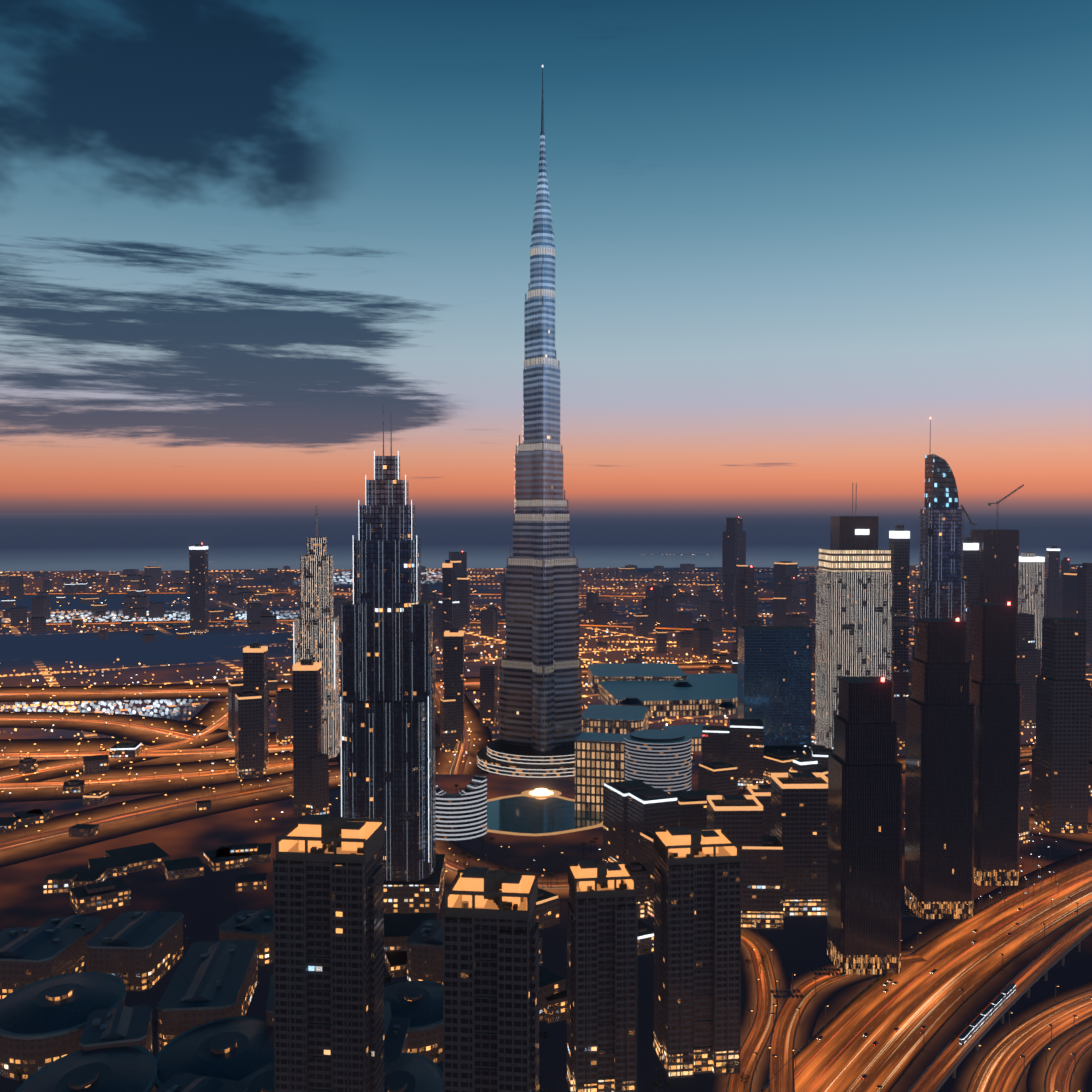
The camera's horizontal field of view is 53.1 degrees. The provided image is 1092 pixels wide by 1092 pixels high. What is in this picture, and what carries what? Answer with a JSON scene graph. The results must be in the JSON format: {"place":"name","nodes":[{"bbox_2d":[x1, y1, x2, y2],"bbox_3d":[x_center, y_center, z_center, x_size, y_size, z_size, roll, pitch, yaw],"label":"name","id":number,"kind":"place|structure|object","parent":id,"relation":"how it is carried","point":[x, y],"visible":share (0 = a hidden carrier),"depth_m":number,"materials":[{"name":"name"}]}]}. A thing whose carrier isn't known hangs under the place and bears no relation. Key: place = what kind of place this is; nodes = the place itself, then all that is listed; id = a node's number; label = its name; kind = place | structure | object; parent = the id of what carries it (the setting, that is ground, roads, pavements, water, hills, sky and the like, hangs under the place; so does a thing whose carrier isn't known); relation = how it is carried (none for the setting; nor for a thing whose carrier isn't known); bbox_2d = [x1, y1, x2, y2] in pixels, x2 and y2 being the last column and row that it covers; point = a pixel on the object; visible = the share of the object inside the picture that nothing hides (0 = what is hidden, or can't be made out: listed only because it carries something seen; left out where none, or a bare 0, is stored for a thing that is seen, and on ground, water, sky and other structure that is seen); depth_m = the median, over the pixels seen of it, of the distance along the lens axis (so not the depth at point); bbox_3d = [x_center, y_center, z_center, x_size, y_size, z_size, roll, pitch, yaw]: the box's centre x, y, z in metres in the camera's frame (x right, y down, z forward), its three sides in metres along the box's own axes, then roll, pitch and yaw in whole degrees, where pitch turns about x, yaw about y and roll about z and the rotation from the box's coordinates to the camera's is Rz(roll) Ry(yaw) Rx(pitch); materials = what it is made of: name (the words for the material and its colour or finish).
{"place":"outdoors","nodes":[
{"label":"outdoors","id":0,"kind":"place"},
{"bbox_2d":[0,712,227,745],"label":"road","id":1,"kind":"structure","parent":0,"point":[139,731],"depth_m":1562.16,"materials":[{"name":"brown asphalt"}]},
{"bbox_2d":[0,700,272,782],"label":"road","id":2,"kind":"structure","parent":0,"point":[56,768],"depth_m":1404.00,"materials":[{"name":"brown asphalt"}]},
{"bbox_2d":[0,750,292,802],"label":"road","id":3,"kind":"structure","parent":0,"point":[149,781],"depth_m":1242.38,"materials":[{"name":"brown asphalt"}]},
{"bbox_2d":[2,619,294,626],"bbox_3d":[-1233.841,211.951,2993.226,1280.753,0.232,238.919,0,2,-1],"label":"road","id":4,"kind":"structure","parent":0,"point":[142,622],"depth_m":3015.79,"materials":[{"name":"asphalt"}]},
{"bbox_2d":[0,764,340,867],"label":"road","id":5,"kind":"structure","parent":0,"point":[114,820],"depth_m":1106.11,"materials":[{"name":"asphalt"}]},
{"bbox_2d":[0,732,340,767],"bbox_3d":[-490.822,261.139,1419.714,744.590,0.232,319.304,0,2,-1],"label":"road","id":6,"kind":"structure","parent":0,"point":[53,748],"depth_m":1398.17,"materials":[{"name":"brown asphalt"}]},
{"bbox_2d":[189,544,208,634],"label":"tower","id":7,"kind":"structure","parent":0,"point":[199,589],"depth_m":2713.89,"materials":[{"name":"black"}]},
{"bbox_2d":[0,677,479,701],"bbox_3d":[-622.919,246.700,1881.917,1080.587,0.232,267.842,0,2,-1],"label":"road","id":8,"kind":"structure","parent":0,"point":[114,692],"depth_m":1847.72,"materials":[{"name":"brown asphalt"}]},
{"bbox_2d":[336,703,340,769],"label":"road","id":9,"kind":"structure","parent":0,"point":[338,757],"depth_m":1413.30,"materials":[{"name":"asphalt"}]},
{"bbox_2d":[6,592,913,603],"bbox_3d":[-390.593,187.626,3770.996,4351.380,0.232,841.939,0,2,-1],"label":"road","id":10,"kind":"structure","parent":0,"point":[496,594],"depth_m":4086.99,"materials":[{"name":"asphalt"}]},
{"bbox_2d":[435,686,491,773],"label":"road","id":11,"kind":"structure","parent":0,"point":[456,765],"depth_m":1422.31,"materials":[{"name":"brown asphalt"}]},
{"bbox_2d":[9,559,1076,603],"bbox_3d":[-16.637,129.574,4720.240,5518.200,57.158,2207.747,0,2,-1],"label":"buildings","id":12,"kind":"structure","parent":0,"point":[630,571],"depth_m":4491.62,"materials":[{"name":"black"}]},
{"bbox_2d":[487,788,602,835],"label":"lake water","id":13,"kind":"structure","parent":0,"point":[540,812],"depth_m":1099.26,"materials":[{"name":"teal liquid"}]},
{"bbox_2d":[0,513,1091,1091],"bbox_3d":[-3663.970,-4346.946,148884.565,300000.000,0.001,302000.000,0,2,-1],"label":"ground","id":14,"kind":"structure","parent":0,"point":[106,545],"depth_m":2575.09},
{"bbox_2d":[0,742,234,837],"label":"city buildings","id":15,"kind":"structure","parent":14,"relation":"on","point":[96,764],"depth_m":1146.45,"materials":[{"name":"black concrete"}]},
{"bbox_2d":[44,842,271,914],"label":"buildings","id":16,"kind":"structure","parent":14,"relation":"on","point":[90,890],"depth_m":913.13,"materials":[{"name":"black concrete"}]},
{"bbox_2d":[0,566,346,641],"bbox_3d":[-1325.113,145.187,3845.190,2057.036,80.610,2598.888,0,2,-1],"label":"city","id":17,"kind":"object","parent":14,"relation":"on","point":[258,617],"visible":0.56,"depth_m":3168.51,"materials":[{"name":"black"}]},
{"bbox_2d":[0,909,442,1091],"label":"low-rise buildings","id":18,"kind":"structure","parent":14,"relation":"on","point":[68,1023],"depth_m":615.22,"materials":[{"name":"grey"}]},
{"bbox_2d":[243,643,268,770],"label":"tower","id":19,"kind":"structure","parent":14,"relation":"on","point":[255,667],"depth_m":1284.04,"materials":[{"name":"black"}]},
{"bbox_2d":[293,659,321,815],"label":"tower","id":20,"kind":"structure","parent":14,"relation":"on","point":[307,712],"depth_m":1094.41,"materials":[{"name":"black"}]},
{"bbox_2d":[293,506,339,757],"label":"tower","id":21,"kind":"structure","parent":14,"relation":"on","point":[317,630],"depth_m":1351.45,"materials":[{"name":"beige"}]},
{"bbox_2d":[273,814,384,1091],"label":"residential tower","id":22,"kind":"structure","parent":14,"relation":"on","point":[328,927],"depth_m":465.59,"materials":[{"name":"concrete"}]},
{"bbox_2d":[228,639,497,814],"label":"city buildings","id":23,"kind":"structure","parent":14,"relation":"on","point":[245,721],"depth_m":1269.87,"materials":[{"name":"black"}]},
{"bbox_2d":[15,784,768,1091],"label":"trees","id":24,"kind":"object","parent":14,"relation":"on","point":[387,977],"visible":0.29,"depth_m":625.76,"materials":[{"name":"brown plant"}]},
{"bbox_2d":[340,405,445,913],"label":"skyscraper","id":25,"kind":"structure","parent":14,"relation":"on","point":[387,684],"depth_m":839.42,"materials":[{"name":"glass"}]},
{"bbox_2d":[442,560,452,686],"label":"tower","id":26,"kind":"structure","parent":14,"relation":"on","point":[447,595],"depth_m":1905.62,"materials":[{"name":"black"}]},
{"bbox_2d":[444,628,463,743],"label":"tower","id":27,"kind":"structure","parent":14,"relation":"on","point":[454,663],"depth_m":1437.38,"materials":[{"name":"black"}]},
{"bbox_2d":[436,775,486,839],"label":"crescent building","id":28,"kind":"structure","parent":14,"relation":"on","point":[461,815],"depth_m":1018.07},
{"bbox_2d":[443,867,538,1091],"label":"residential tower","id":29,"kind":"structure","parent":14,"relation":"on","point":[490,984],"depth_m":427.03,"materials":[{"name":"concrete"}]},
{"bbox_2d":[384,888,653,1023],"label":"buildings","id":30,"kind":"structure","parent":14,"relation":"on","point":[399,929],"depth_m":739.71,"materials":[{"name":"black"}]},
{"bbox_2d":[477,65,581,777],"bbox_3d":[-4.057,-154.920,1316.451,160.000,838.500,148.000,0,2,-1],"label":"skyscraper","id":31,"kind":"structure","parent":14,"relation":"on","point":[540,700],"depth_m":1310.80,"materials":[{"name":"silver metal"}]},
{"bbox_2d":[0,590,1091,1091],"bbox_3d":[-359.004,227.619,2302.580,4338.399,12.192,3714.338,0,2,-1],"label":"street lamps","id":32,"kind":"object","parent":14,"relation":"on","point":[1040,876],"visible":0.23,"depth_m":1103.75,"materials":[{"name":"grey"}]},
{"bbox_2d":[421,551,733,654],"bbox_3d":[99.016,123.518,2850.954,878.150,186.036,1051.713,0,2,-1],"label":"buildings","id":33,"kind":"structure","parent":14,"relation":"on","point":[659,604],"depth_m":2877.40,"materials":[{"name":"black"}]},
{"bbox_2d":[567,860,637,1091],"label":"residential tower","id":34,"kind":"structure","parent":14,"relation":"on","point":[602,957],"depth_m":559.94,"materials":[{"name":"concrete"}]},
{"bbox_2d":[575,729,691,811],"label":"drum building","id":35,"kind":"structure","parent":14,"relation":"on","point":[658,759],"depth_m":1104.65,"materials":[{"name":"grey glass"}]},
{"bbox_2d":[268,636,1091,745],"bbox_3d":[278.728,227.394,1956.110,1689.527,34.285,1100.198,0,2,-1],"label":"buildings","id":36,"kind":"structure","parent":14,"relation":"on","point":[273,681],"depth_m":2061.16,"materials":[{"name":"black"}]},
{"bbox_2d":[653,827,740,1078],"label":"residential tower","id":37,"kind":"structure","parent":14,"relation":"on","point":[697,947],"depth_m":591.48,"materials":[{"name":"concrete"}]},
{"bbox_2d":[582,663,832,756],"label":"mall halls","id":38,"kind":"object","parent":14,"relation":"on","point":[631,696],"visible":0.75,"depth_m":1656.97,"materials":[{"name":"blue"}]},
{"bbox_2d":[603,718,832,929],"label":"city buildings","id":39,"kind":"structure","parent":14,"relation":"on","point":[735,759],"depth_m":908.11,"materials":[{"name":"concrete"}]},
{"bbox_2d":[648,915,790,1091],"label":"road ramp","id":40,"kind":"structure","parent":14,"relation":"on","point":[759,999],"depth_m":671.87,"materials":[{"name":"asphalt"}]},
{"bbox_2d":[707,795,762,861],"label":"tower","id":41,"kind":"structure","parent":14,"relation":"on","point":[738,819],"depth_m":799.15,"materials":[{"name":"concrete"}]},
{"bbox_2d":[436,744,1035,900],"bbox_3d":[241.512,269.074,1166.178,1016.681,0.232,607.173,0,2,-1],"label":"boulevard","id":42,"kind":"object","parent":14,"relation":"on","point":[560,889],"visible":0.08,"depth_m":943.80,"materials":[{"name":"asphalt"}]},
{"bbox_2d":[747,785,770,835],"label":"building","id":43,"kind":"structure","parent":14,"relation":"on","point":[761,794],"depth_m":957.38,"materials":[{"name":"concrete"}]},
{"bbox_2d":[737,626,811,745],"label":"high-rise building","id":44,"kind":"structure","parent":14,"relation":"on","point":[774,678],"depth_m":1382.54,"materials":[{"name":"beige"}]},
{"bbox_2d":[771,772,827,916],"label":"tower","id":45,"kind":"structure","parent":14,"relation":"on","point":[799,815],"depth_m":822.93,"materials":[{"name":"concrete"}]},
{"bbox_2d":[815,483,892,747],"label":"tower","id":46,"kind":"structure","parent":14,"relation":"on","point":[854,584],"depth_m":1365.43,"materials":[{"name":"beige"}]},
{"bbox_2d":[827,676,902,974],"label":"skyscraper","id":47,"kind":"structure","parent":14,"relation":"on","point":[864,859],"depth_m":720.25,"materials":[{"name":"black glass"}]},
{"bbox_2d":[889,525,909,749],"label":"skyscraper","id":48,"kind":"structure","parent":14,"relation":"on","point":[899,542],"depth_m":1397.13,"materials":[{"name":"black"}]},
{"bbox_2d":[722,517,1091,673],"bbox_3d":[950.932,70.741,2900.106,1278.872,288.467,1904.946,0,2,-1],"label":"towers","id":49,"kind":"structure","parent":14,"relation":"on","point":[1067,593],"depth_m":2971.20,"materials":[{"name":"black"}]},
{"bbox_2d":[770,897,1076,1078],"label":"cars","id":50,"kind":"object","parent":14,"relation":"on","point":[866,1034],"visible":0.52,"depth_m":707.21,"materials":[{"name":"grey paint"}]},
{"bbox_2d":[760,848,1091,1091],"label":"highway","id":51,"kind":"structure","parent":14,"relation":"on","point":[843,1054],"depth_m":700.09,"materials":[{"name":"asphalt"}]},
{"bbox_2d":[904,618,975,918],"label":"skyscraper","id":52,"kind":"structure","parent":14,"relation":"on","point":[940,793],"depth_m":818.51,"materials":[{"name":"black glass"}]},
{"bbox_2d":[914,417,966,657],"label":"skyscraper","id":53,"kind":"structure","parent":14,"relation":"on","point":[940,587],"depth_m":1096.47,"materials":[{"name":"blue glass"}]},
{"bbox_2d":[963,537,978,662],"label":"skyscraper","id":54,"kind":"structure","parent":14,"relation":"on","point":[970,562],"depth_m":1397.18,"materials":[{"name":"black"}]},
{"bbox_2d":[960,505,977,536],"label":"tower crane","id":55,"kind":"object","parent":54,"relation":"on","point":[968,517],"visible":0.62,"depth_m":1406.28,"materials":[{"name":"grey metal"}]},
{"bbox_2d":[970,529,1018,662],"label":"skyscraper","id":56,"kind":"structure","parent":14,"relation":"on","point":[998,565],"depth_m":1397.73,"materials":[{"name":"black"}]},
{"bbox_2d":[988,485,1023,529],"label":"tower crane","id":57,"kind":"object","parent":56,"relation":"on","point":[999,501],"visible":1,"depth_m":1406.72,"materials":[{"name":"grey metal"}]},
{"bbox_2d":[971,602,1020,885],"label":"skyscraper","id":58,"kind":"structure","parent":14,"relation":"on","point":[995,693],"depth_m":890.57,"materials":[{"name":"black glass"}]},
{"bbox_2d":[907,913,1091,1091],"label":"metro viaduct","id":59,"kind":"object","parent":14,"relation":"on","point":[940,1069],"visible":0.96,"depth_m":646.30,"materials":[{"name":"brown concrete"}]},
{"bbox_2d":[959,983,1015,1044],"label":"metro train","id":60,"kind":"object","parent":59,"relation":"on","point":[982,1018],"visible":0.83,"depth_m":628.86,"materials":[{"name":"silver metal"}]},
{"bbox_2d":[908,613,1091,845],"bbox_3d":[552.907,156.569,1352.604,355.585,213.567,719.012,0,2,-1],"label":"skyscraper","id":61,"kind":"structure","parent":14,"relation":"on","point":[1029,664],"depth_m":1537.90,"materials":[{"name":"black"}]},
{"bbox_2d":[948,980,1091,1091],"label":"road corner","id":62,"kind":"object","parent":14,"relation":"on","point":[995,1063],"visible":0.9,"depth_m":630.00,"materials":[{"name":"brown"}]},
{"bbox_2d":[1020,743,1091,844],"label":"road","id":63,"kind":"structure","parent":14,"relation":"on","point":[1080,838],"depth_m":1034.50,"materials":[{"name":"asphalt"}]},
{"bbox_2d":[1026,1017,1091,1091],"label":"highway ramp","id":64,"kind":"structure","parent":14,"relation":"on","point":[1058,1070],"depth_m":602.86,"materials":[{"name":"asphalt"}]},
{"bbox_2d":[1034,618,1089,833],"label":"tower","id":65,"kind":"structure","parent":14,"relation":"on","point":[1062,741],"depth_m":1035.20,"materials":[{"name":"black"}]},
{"bbox_2d":[0,0,1091,512],"label":"sky","id":66,"kind":"structure","parent":0,"point":[792,238],"materials":[{"name":"blue"}]},
{"bbox_2d":[470,621,913,641],"bbox_3d":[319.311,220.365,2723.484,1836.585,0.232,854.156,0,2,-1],"label":"road","id":67,"kind":"structure","parent":0,"point":[631,627],"depth_m":2886.09,"materials":[{"name":"asphalt"}]},
{"bbox_2d":[582,663,1091,686],"bbox_3d":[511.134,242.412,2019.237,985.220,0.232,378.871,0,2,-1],"label":"road","id":68,"kind":"structure","parent":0,"point":[695,666],"depth_m":2157.79,"materials":[{"name":"asphalt"}]},
{"bbox_2d":[768,948,926,1091],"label":"road ramp","id":69,"kind":"structure","parent":0,"point":[788,1034],"depth_m":664.06,"materials":[{"name":"asphalt"}]},
{"bbox_2d":[1018,553,1044,660],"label":"tower","id":70,"kind":"structure","parent":0,"point":[1031,583],"depth_m":1763.87,"materials":[{"name":"beige"}]}
]}

